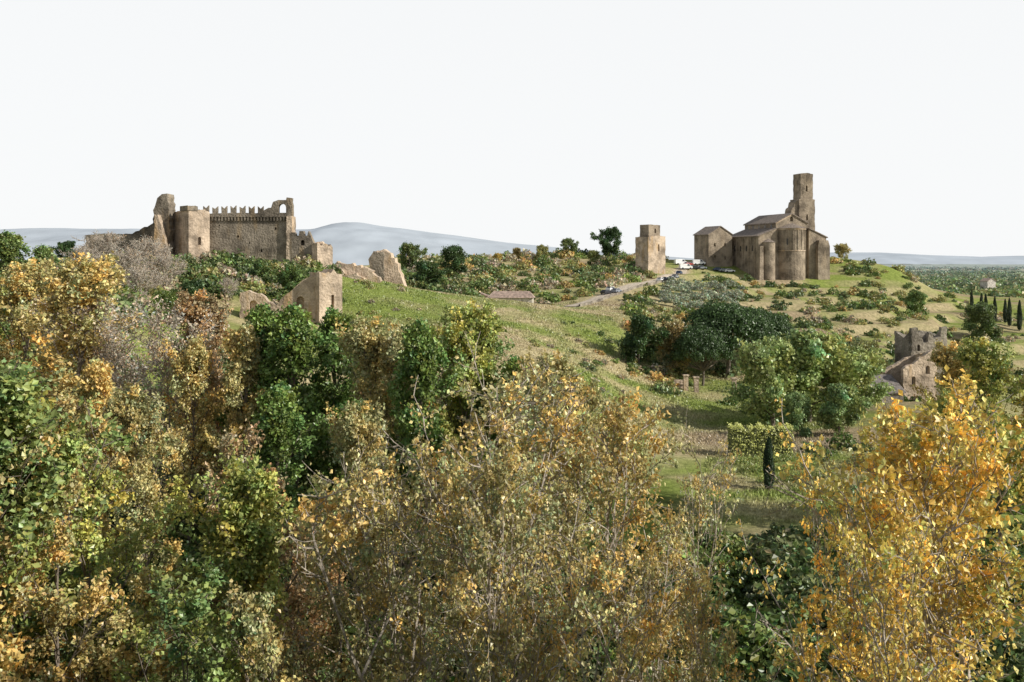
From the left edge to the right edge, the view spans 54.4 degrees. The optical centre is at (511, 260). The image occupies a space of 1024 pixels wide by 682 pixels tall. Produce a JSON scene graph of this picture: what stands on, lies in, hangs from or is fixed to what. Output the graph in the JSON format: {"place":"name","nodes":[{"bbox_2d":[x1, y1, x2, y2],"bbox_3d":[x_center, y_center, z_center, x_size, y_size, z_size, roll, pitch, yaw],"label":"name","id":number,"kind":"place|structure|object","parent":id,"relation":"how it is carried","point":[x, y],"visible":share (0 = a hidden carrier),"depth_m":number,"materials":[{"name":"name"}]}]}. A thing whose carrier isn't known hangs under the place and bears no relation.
{"place":"outdoors","nodes":[
{"label":"outdoors","id":0,"kind":"place"},
{"bbox_2d":[0,222,693,264],"bbox_3d":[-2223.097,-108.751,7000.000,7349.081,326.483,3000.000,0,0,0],"label":"distant hills","id":1,"kind":"structure","parent":0,"point":[358,243],"depth_m":6116.33,"materials":[{"name":"grey"}]},
{"bbox_2d":[0,257,1023,681],"bbox_3d":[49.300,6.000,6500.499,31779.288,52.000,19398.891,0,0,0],"label":"ground","id":2,"kind":"structure","parent":0,"point":[892,281],"depth_m":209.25,"materials":[{"name":"green plant"}]},
{"bbox_2d":[0,230,47,346],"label":"poplar tree","id":3,"kind":"object","parent":2,"relation":"on","point":[11,246],"visible":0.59,"depth_m":133.46,"materials":[{"name":"green plant"}]},
{"bbox_2d":[0,429,76,681],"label":"poplar tree","id":4,"kind":"object","parent":2,"relation":"on","point":[7,656],"visible":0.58,"depth_m":44.62,"materials":[{"name":"yellow plant"}]},
{"bbox_2d":[0,257,80,376],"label":"poplar tree","id":5,"kind":"object","parent":2,"relation":"on","point":[29,289],"visible":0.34,"depth_m":111.33,"materials":[{"name":"yellow plant"}]},
{"bbox_2d":[26,244,65,344],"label":"poplar tree","id":6,"kind":"object","parent":2,"relation":"on","point":[47,255],"visible":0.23,"depth_m":136.83,"materials":[{"name":"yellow plant"}]},
{"bbox_2d":[47,240,76,258],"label":"oak tree","id":7,"kind":"object","parent":2,"relation":"on","point":[67,246],"visible":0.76,"depth_m":239.09,"materials":[{"name":"green plant"}]},
{"bbox_2d":[0,250,142,477],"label":"poplar tree","id":8,"kind":"object","parent":2,"relation":"on","point":[100,276],"visible":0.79,"depth_m":99.87,"materials":[{"name":"yellow plant"}]},
{"bbox_2d":[0,336,146,681],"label":"poplar tree","id":9,"kind":"object","parent":2,"relation":"on","point":[23,408],"visible":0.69,"depth_m":45.71,"materials":[{"name":"green plant"}]},
{"bbox_2d":[59,243,101,269],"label":"bare tree","id":10,"kind":"object","parent":2,"relation":"on","point":[81,249],"visible":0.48,"depth_m":209.50,"materials":[{"name":"grey plant"}]},
{"bbox_2d":[25,301,138,433],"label":"bare tree","id":11,"kind":"object","parent":2,"relation":"on","point":[54,321],"visible":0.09,"depth_m":108.67,"materials":[{"name":"brown plant"}]},
{"bbox_2d":[0,464,186,681],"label":"poplar tree","id":12,"kind":"object","parent":2,"relation":"on","point":[60,615],"visible":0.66,"depth_m":45.96,"materials":[{"name":"yellow plant"}]},
{"bbox_2d":[58,355,138,576],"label":"poplar tree","id":13,"kind":"object","parent":2,"relation":"on","point":[97,383],"visible":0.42,"depth_m":84.80,"materials":[{"name":"yellow plant"}]},
{"bbox_2d":[75,231,124,268],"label":"bare tree","id":14,"kind":"object","parent":2,"relation":"on","point":[107,241],"visible":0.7,"depth_m":221.16,"materials":[{"name":"grey plant"}]},
{"bbox_2d":[31,291,178,500],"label":"bare tree","id":15,"kind":"object","parent":2,"relation":"on","point":[108,344],"visible":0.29,"depth_m":101.90,"materials":[{"name":"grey plant"}]},
{"bbox_2d":[84,244,148,287],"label":"bare tree","id":16,"kind":"object","parent":2,"relation":"on","point":[128,258],"visible":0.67,"depth_m":203.94,"materials":[{"name":"grey plant"}]},
{"bbox_2d":[36,425,206,681],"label":"poplar tree","id":17,"kind":"object","parent":2,"relation":"on","point":[99,546],"visible":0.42,"depth_m":49.78,"materials":[{"name":"green plant"}]},
{"bbox_2d":[84,384,189,599],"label":"poplar tree","id":18,"kind":"object","parent":2,"relation":"on","point":[131,411],"visible":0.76,"depth_m":77.07,"materials":[{"name":"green plant"}]},
{"bbox_2d":[118,264,163,302],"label":"bare tree","id":19,"kind":"object","parent":2,"relation":"on","point":[140,272],"visible":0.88,"depth_m":191.56,"materials":[{"name":"grey plant"}]},
{"bbox_2d":[113,234,171,275],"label":"bare tree","id":20,"kind":"object","parent":2,"relation":"on","point":[144,244],"visible":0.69,"depth_m":217.03,"materials":[{"name":"grey plant"}]},
{"bbox_2d":[66,292,230,502],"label":"bare tree","id":21,"kind":"object","parent":2,"relation":"on","point":[155,326],"visible":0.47,"depth_m":99.43,"materials":[{"name":"grey plant"}]},
{"bbox_2d":[147,289,177,315],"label":"oak tree","id":22,"kind":"object","parent":2,"relation":"on","point":[164,294],"visible":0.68,"depth_m":178.06,"materials":[{"name":"green plant"}]},
{"bbox_2d":[143,250,187,288],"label":"bare tree","id":23,"kind":"object","parent":2,"relation":"on","point":[165,260],"visible":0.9,"depth_m":211.47,"materials":[{"name":"grey plant"}]},
{"bbox_2d":[101,564,255,681],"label":"poplar tree","id":24,"kind":"object","parent":2,"relation":"on","point":[181,612],"visible":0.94,"depth_m":36.84,"materials":[{"name":"green plant"}]},
{"bbox_2d":[170,278,209,307],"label":"oak tree","id":25,"kind":"object","parent":2,"relation":"on","point":[192,286],"visible":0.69,"depth_m":198.85,"materials":[{"name":"green plant"}]},
{"bbox_2d":[156,332,229,544],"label":"poplar tree","id":26,"kind":"object","parent":2,"relation":"on","point":[194,361],"visible":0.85,"depth_m":96.97,"materials":[{"name":"yellow plant"}]},
{"bbox_2d":[149,287,243,504],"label":"poplar tree","id":27,"kind":"object","parent":2,"relation":"on","point":[196,310],"visible":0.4,"depth_m":106.49,"materials":[{"name":"brown plant"}]},
{"bbox_2d":[85,194,341,323],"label":"ruined castle","id":28,"kind":"structure","parent":2,"relation":"on","point":[269,233],"depth_m":250.40,"materials":[{"name":"beige stone"}]},
{"bbox_2d":[147,434,306,681],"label":"poplar tree","id":29,"kind":"object","parent":2,"relation":"on","point":[242,531],"visible":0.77,"depth_m":47.00,"materials":[{"name":"green plant"}]},
{"bbox_2d":[219,276,238,300],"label":"bare tree","id":30,"kind":"object","parent":2,"relation":"on","point":[227,283],"visible":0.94,"depth_m":213.46,"materials":[{"name":"grey plant"}]},
{"bbox_2d":[199,321,266,497],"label":"poplar tree","id":31,"kind":"object","parent":2,"relation":"on","point":[245,350],"visible":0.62,"depth_m":96.74,"materials":[{"name":"yellow plant"}]},
{"bbox_2d":[172,578,311,681],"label":"poplar tree","id":32,"kind":"object","parent":2,"relation":"on","point":[274,647],"visible":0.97,"depth_m":37.02,"materials":[{"name":"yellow plant"}]},
{"bbox_2d":[213,302,297,466],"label":"poplar tree","id":33,"kind":"object","parent":2,"relation":"on","point":[260,319],"visible":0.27,"depth_m":99.89,"materials":[{"name":"green plant"}]},
{"bbox_2d":[249,261,271,277],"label":"oak tree","id":34,"kind":"object","parent":2,"relation":"on","point":[259,268],"visible":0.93,"depth_m":227.20,"materials":[{"name":"green plant"}]},
{"bbox_2d":[202,419,358,681],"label":"poplar tree","id":35,"kind":"object","parent":2,"relation":"on","point":[296,596],"visible":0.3,"depth_m":53.42,"materials":[{"name":"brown plant"}]},
{"bbox_2d":[250,383,326,625],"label":"poplar tree","id":36,"kind":"object","parent":2,"relation":"on","point":[277,408],"visible":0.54,"depth_m":78.97,"materials":[{"name":"green plant"}]},
{"bbox_2d":[281,262,303,284],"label":"oak tree","id":37,"kind":"object","parent":2,"relation":"on","point":[291,270],"visible":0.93,"depth_m":225.06,"materials":[{"name":"green plant"}]},
{"bbox_2d":[251,301,342,507],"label":"poplar tree","id":38,"kind":"object","parent":2,"relation":"on","point":[294,333],"visible":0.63,"depth_m":96.24,"materials":[{"name":"green plant"}]},
{"bbox_2d":[3,272,603,548],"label":"valley thicket","id":39,"kind":"object","parent":2,"relation":"on","point":[124,302],"visible":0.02,"depth_m":131.15,"materials":[{"name":"green plant"}]},
{"bbox_2d":[306,305,381,503],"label":"poplar tree","id":40,"kind":"object","parent":2,"relation":"on","point":[334,397],"visible":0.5,"depth_m":102.98,"materials":[{"name":"green plant"}]},
{"bbox_2d":[267,477,437,681],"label":"poplar tree","id":41,"kind":"object","parent":2,"relation":"on","point":[335,641],"visible":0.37,"depth_m":48.64,"materials":[{"name":"brown plant"}]},
{"bbox_2d":[316,313,395,546],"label":"poplar tree","id":42,"kind":"object","parent":2,"relation":"on","point":[363,340],"visible":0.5,"depth_m":95.58,"materials":[{"name":"yellow plant"}]},
{"bbox_2d":[336,261,381,282],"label":"rock outcrop","id":43,"kind":"object","parent":2,"relation":"on","point":[355,271],"visible":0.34,"depth_m":243.00,"materials":[{"name":"beige stone"}]},
{"bbox_2d":[316,396,406,646],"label":"poplar tree","id":44,"kind":"object","parent":2,"relation":"on","point":[357,420],"visible":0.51,"depth_m":74.46,"materials":[{"name":"yellow plant"}]},
{"bbox_2d":[368,249,406,285],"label":"ruined wall fragment","id":45,"kind":"object","parent":2,"relation":"on","point":[384,264],"visible":0.65,"depth_m":252.00,"materials":[{"name":"beige stone"}]},
{"bbox_2d":[350,321,442,566],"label":"poplar tree","id":46,"kind":"object","parent":2,"relation":"on","point":[390,348],"visible":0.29,"depth_m":92.11,"materials":[{"name":"green plant"}]},
{"bbox_2d":[398,242,427,269],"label":"oak tree","id":47,"kind":"object","parent":2,"relation":"on","point":[411,251],"visible":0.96,"depth_m":342.76,"materials":[{"name":"green plant"}]},
{"bbox_2d":[380,315,464,590],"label":"poplar tree","id":48,"kind":"object","parent":2,"relation":"on","point":[421,356],"visible":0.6,"depth_m":86.52,"materials":[{"name":"green plant"}]},
{"bbox_2d":[409,260,450,285],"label":"oak tree","id":49,"kind":"object","parent":2,"relation":"on","point":[426,270],"visible":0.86,"depth_m":297.69,"materials":[{"name":"green plant"}]},
{"bbox_2d":[270,327,595,681],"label":"plane tree","id":50,"kind":"object","parent":2,"relation":"on","point":[336,527],"visible":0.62,"depth_m":42.14,"materials":[{"name":"yellow plant"}]},
{"bbox_2d":[296,429,591,681],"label":"plane tree","id":51,"kind":"object","parent":2,"relation":"on","point":[399,483],"visible":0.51,"depth_m":43.21,"materials":[{"name":"brown plant"}]},
{"bbox_2d":[438,244,467,273],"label":"oak tree","id":52,"kind":"object","parent":2,"relation":"on","point":[454,253],"visible":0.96,"depth_m":346.99,"materials":[{"name":"green plant"}]},
{"bbox_2d":[410,298,506,560],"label":"poplar tree","id":53,"kind":"object","parent":2,"relation":"on","point":[477,320],"visible":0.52,"depth_m":90.90,"materials":[{"name":"green plant"}]},
{"bbox_2d":[439,309,514,553],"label":"poplar tree","id":54,"kind":"object","parent":2,"relation":"on","point":[500,347],"visible":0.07,"depth_m":93.15,"materials":[{"name":"green plant"}]},
{"bbox_2d":[406,436,598,681],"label":"plane tree","id":55,"kind":"object","parent":2,"relation":"on","point":[497,512],"visible":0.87,"depth_m":37.98,"materials":[{"name":"brown plant"}]},
{"bbox_2d":[375,346,629,681],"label":"plane tree","id":56,"kind":"object","parent":2,"relation":"on","point":[509,396],"visible":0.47,"depth_m":44.13,"materials":[{"name":"yellow plant"}]},
{"bbox_2d":[487,291,534,302],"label":"farmhouse","id":57,"kind":"object","parent":2,"relation":"on","point":[526,296],"visible":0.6,"depth_m":282.04,"materials":[{"name":"paint"}]},
{"bbox_2d":[480,354,544,577],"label":"poplar tree","id":58,"kind":"object","parent":2,"relation":"on","point":[510,367],"visible":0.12,"depth_m":90.16,"materials":[{"name":"green plant"}]},
{"bbox_2d":[3,429,1023,681],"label":"undergrowth","id":59,"kind":"object","parent":2,"relation":"on","point":[781,543],"visible":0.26,"depth_m":83.52,"materials":[{"name":"green plant"}]},
{"bbox_2d":[15,248,1023,414],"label":"hillside shrubs","id":60,"kind":"object","parent":2,"relation":"on","point":[485,273],"visible":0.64,"depth_m":312.44,"materials":[{"name":"green plant"}]},
{"bbox_2d":[410,462,689,681],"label":"plane tree","id":61,"kind":"object","parent":2,"relation":"on","point":[611,589],"visible":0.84,"depth_m":35.37,"materials":[{"name":"yellow plant"}]},
{"bbox_2d":[498,349,604,593],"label":"poplar tree","id":62,"kind":"object","parent":2,"relation":"on","point":[562,370],"visible":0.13,"depth_m":83.42,"materials":[{"name":"yellow plant"}]},
{"bbox_2d":[560,237,579,254],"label":"oak tree","id":63,"kind":"object","parent":2,"relation":"on","point":[569,244],"visible":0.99,"depth_m":413.18,"materials":[{"name":"green plant"}]},
{"bbox_2d":[536,375,610,613],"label":"poplar tree","id":64,"kind":"object","parent":2,"relation":"on","point":[592,404],"visible":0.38,"depth_m":81.45,"materials":[{"name":"yellow plant"}]},
{"bbox_2d":[590,226,622,256],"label":"oak tree","id":65,"kind":"object","parent":2,"relation":"on","point":[606,237],"visible":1,"depth_m":416.61,"materials":[{"name":"green plant"}]},
{"bbox_2d":[579,278,675,306],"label":"roadside wall","id":66,"kind":"structure","parent":2,"relation":"on","point":[615,294],"depth_m":313.52,"materials":[{"name":"stone"}]},
{"bbox_2d":[526,384,734,681],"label":"plane tree","id":67,"kind":"object","parent":2,"relation":"on","point":[624,442],"visible":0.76,"depth_m":45.74,"materials":[{"name":"yellow plant"}]},
{"bbox_2d":[618,313,669,364],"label":"oak tree","id":68,"kind":"object","parent":2,"relation":"on","point":[642,327],"visible":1,"depth_m":213.55,"materials":[{"name":"green plant"}]},
{"bbox_2d":[635,224,665,273],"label":"medieval tower","id":69,"kind":"structure","parent":2,"relation":"on","point":[650,248],"depth_m":386.48,"materials":[{"name":"beige stone"}]},
{"bbox_2d":[590,401,748,681],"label":"plane tree","id":70,"kind":"object","parent":2,"relation":"on","point":[700,497],"visible":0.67,"depth_m":46.23,"materials":[{"name":"green plant"}]},
{"bbox_2d":[647,318,692,372],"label":"oak tree","id":71,"kind":"object","parent":2,"relation":"on","point":[676,329],"visible":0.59,"depth_m":217.22,"materials":[{"name":"brown plant"}]},
{"bbox_2d":[662,374,737,393],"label":"stone gateway","id":72,"kind":"object","parent":2,"relation":"on","point":[683,383],"visible":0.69,"depth_m":204.55,"materials":[{"name":"stone"}]},
{"bbox_2d":[667,322,734,385],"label":"umbrella pine","id":73,"kind":"object","parent":2,"relation":"on","point":[703,339],"visible":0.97,"depth_m":210.93,"materials":[{"name":"green plant"}]},
{"bbox_2d":[658,277,747,308],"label":"olive grove","id":74,"kind":"object","parent":2,"relation":"on","point":[686,288],"visible":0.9,"depth_m":327.79,"materials":[{"name":"green plant"}]},
{"bbox_2d":[693,226,732,266],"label":"bishops palace","id":75,"kind":"structure","parent":2,"relation":"on","point":[712,246],"depth_m":414.72,"materials":[{"name":"stone"}]},
{"bbox_2d":[650,568,806,681],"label":"plane tree","id":76,"kind":"object","parent":2,"relation":"on","point":[700,637],"visible":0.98,"depth_m":35.85,"materials":[{"name":"brown plant"}]},
{"bbox_2d":[681,299,780,377],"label":"umbrella pine","id":77,"kind":"object","parent":2,"relation":"on","point":[729,320],"visible":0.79,"depth_m":215.84,"materials":[{"name":"green plant"}]},
{"bbox_2d":[726,422,793,456],"bbox_3d":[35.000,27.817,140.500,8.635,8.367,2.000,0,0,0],"label":"hedge","id":78,"kind":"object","parent":2,"relation":"on","point":[756,437],"depth_m":139.50,"materials":[{"name":"green plant"}]},
{"bbox_2d":[723,332,811,426],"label":"ash tree","id":79,"kind":"object","parent":2,"relation":"on","point":[770,362],"visible":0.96,"depth_m":169.07,"materials":[{"name":"green plant"}]},
{"bbox_2d":[740,308,794,343],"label":"umbrella pine","id":80,"kind":"object","parent":2,"relation":"on","point":[782,324],"visible":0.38,"depth_m":226.22,"materials":[{"name":"green plant"}]},
{"bbox_2d":[762,436,774,488],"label":"cypress tree","id":81,"kind":"object","parent":2,"relation":"on","point":[768,456],"visible":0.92,"depth_m":120.66,"materials":[{"name":"green plant"}]},
{"bbox_2d":[732,173,829,279],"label":"church","id":82,"kind":"structure","parent":2,"relation":"on","point":[791,243],"depth_m":403.07,"materials":[{"name":"stone"}]},
{"bbox_2d":[724,452,838,481],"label":"hedge rows","id":83,"kind":"object","parent":2,"relation":"on","point":[755,459],"visible":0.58,"depth_m":130.16,"materials":[{"name":"green plant"}]},
{"bbox_2d":[778,390,812,437],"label":"ash tree","id":84,"kind":"object","parent":2,"relation":"on","point":[796,407],"visible":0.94,"depth_m":159.78,"materials":[{"name":"green plant"}]},
{"bbox_2d":[764,322,881,421],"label":"ash tree","id":85,"kind":"object","parent":2,"relation":"on","point":[818,351],"visible":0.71,"depth_m":171.65,"materials":[{"name":"green plant"}]},
{"bbox_2d":[833,243,851,258],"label":"oak tree","id":86,"kind":"object","parent":2,"relation":"on","point":[842,248],"visible":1,"depth_m":439.40,"materials":[{"name":"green plant"}]},
{"bbox_2d":[814,381,877,433],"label":"ash tree","id":87,"kind":"object","parent":2,"relation":"on","point":[842,398],"visible":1,"depth_m":158.65,"materials":[{"name":"green plant"}]},
{"bbox_2d":[815,344,895,415],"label":"ash tree","id":88,"kind":"object","parent":2,"relation":"on","point":[877,390],"visible":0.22,"depth_m":176.78,"materials":[{"name":"green plant"}]},
{"bbox_2d":[736,484,991,681],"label":"plane tree","id":89,"kind":"object","parent":2,"relation":"on","point":[889,576],"visible":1,"depth_m":28.21,"materials":[{"name":"yellow plant"}]},
{"bbox_2d":[846,338,891,374],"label":"oak tree","id":90,"kind":"object","parent":2,"relation":"on","point":[867,344],"visible":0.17,"depth_m":204.28,"materials":[{"name":"green plant"}]},
{"bbox_2d":[794,407,962,681],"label":"plane tree","id":91,"kind":"object","parent":2,"relation":"on","point":[830,531],"visible":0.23,"depth_m":38.51,"materials":[{"name":"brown plant"}]},
{"bbox_2d":[861,374,905,403],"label":"stone shed","id":92,"kind":"structure","parent":2,"relation":"on","point":[889,378],"depth_m":188.86,"materials":[{"name":"grey stone"}]},
{"bbox_2d":[757,389,1023,681],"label":"plane tree","id":93,"kind":"object","parent":2,"relation":"on","point":[986,467],"visible":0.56,"depth_m":32.25,"materials":[{"name":"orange plant"}]},
{"bbox_2d":[762,364,1023,681],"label":"plane tree","id":94,"kind":"object","parent":2,"relation":"on","point":[945,471],"visible":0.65,"depth_m":32.34,"materials":[{"name":"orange plant"}]},
{"bbox_2d":[883,349,936,400],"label":"ruined farmhouse","id":95,"kind":"object","parent":2,"relation":"on","point":[908,371],"visible":0.53,"depth_m":190.99,"materials":[{"name":"beige stone"}]},
{"bbox_2d":[897,291,927,312],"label":"oak tree","id":96,"kind":"object","parent":2,"relation":"on","point":[917,298],"visible":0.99,"depth_m":339.09,"materials":[{"name":"green plant"}]},
{"bbox_2d":[894,326,946,395],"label":"ruined farm tower","id":97,"kind":"structure","parent":2,"relation":"on","point":[914,340],"depth_m":201.18,"materials":[{"name":"grey stone"}]},
{"bbox_2d":[924,388,969,516],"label":"poplar tree","id":98,"kind":"object","parent":2,"relation":"on","point":[940,407],"visible":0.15,"depth_m":93.87,"materials":[{"name":"yellow plant"}]},
{"bbox_2d":[910,339,994,488],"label":"poplar tree","id":99,"kind":"object","parent":2,"relation":"on","point":[944,356],"visible":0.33,"depth_m":105.09,"materials":[{"name":"green plant"}]},
{"bbox_2d":[904,265,1023,297],"bbox_3d":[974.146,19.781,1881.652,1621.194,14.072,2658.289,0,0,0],"label":"distant woods","id":100,"kind":"object","parent":2,"relation":"on","point":[961,280],"visible":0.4,"depth_m":1108.13,"materials":[{"name":"green plant"}]},
{"bbox_2d":[934,335,1023,538],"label":"poplar tree","id":101,"kind":"object","parent":2,"relation":"on","point":[981,361],"visible":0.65,"depth_m":99.55,"materials":[{"name":"green plant"}]},
{"bbox_2d":[959,300,1002,339],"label":"oak tree","id":102,"kind":"object","parent":2,"relation":"on","point":[981,314],"visible":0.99,"depth_m":296.57,"materials":[{"name":"green plant"}]},
{"bbox_2d":[1006,342,1023,500],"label":"poplar tree","id":103,"kind":"object","parent":2,"relation":"on","point":[1022,425],"visible":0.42,"depth_m":101.06,"materials":[{"name":"yellow plant"}]},
{"bbox_2d":[0,0,1023,257],"label":"sky","id":104,"kind":"structure","parent":0,"point":[528,122],"materials":[{"name":"white"}]},
{"bbox_2d":[567,261,691,305],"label":"dirt road","id":105,"kind":"structure","parent":0,"point":[627,286],"depth_m":333.76,"materials":[{"name":"soil"}]},
{"bbox_2d":[830,252,1023,263],"bbox_3d":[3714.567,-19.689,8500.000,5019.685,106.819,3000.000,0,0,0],"label":"distant ridge","id":106,"kind":"structure","parent":0,"point":[889,258],"depth_m":7331.32,"materials":[{"name":"grey"}]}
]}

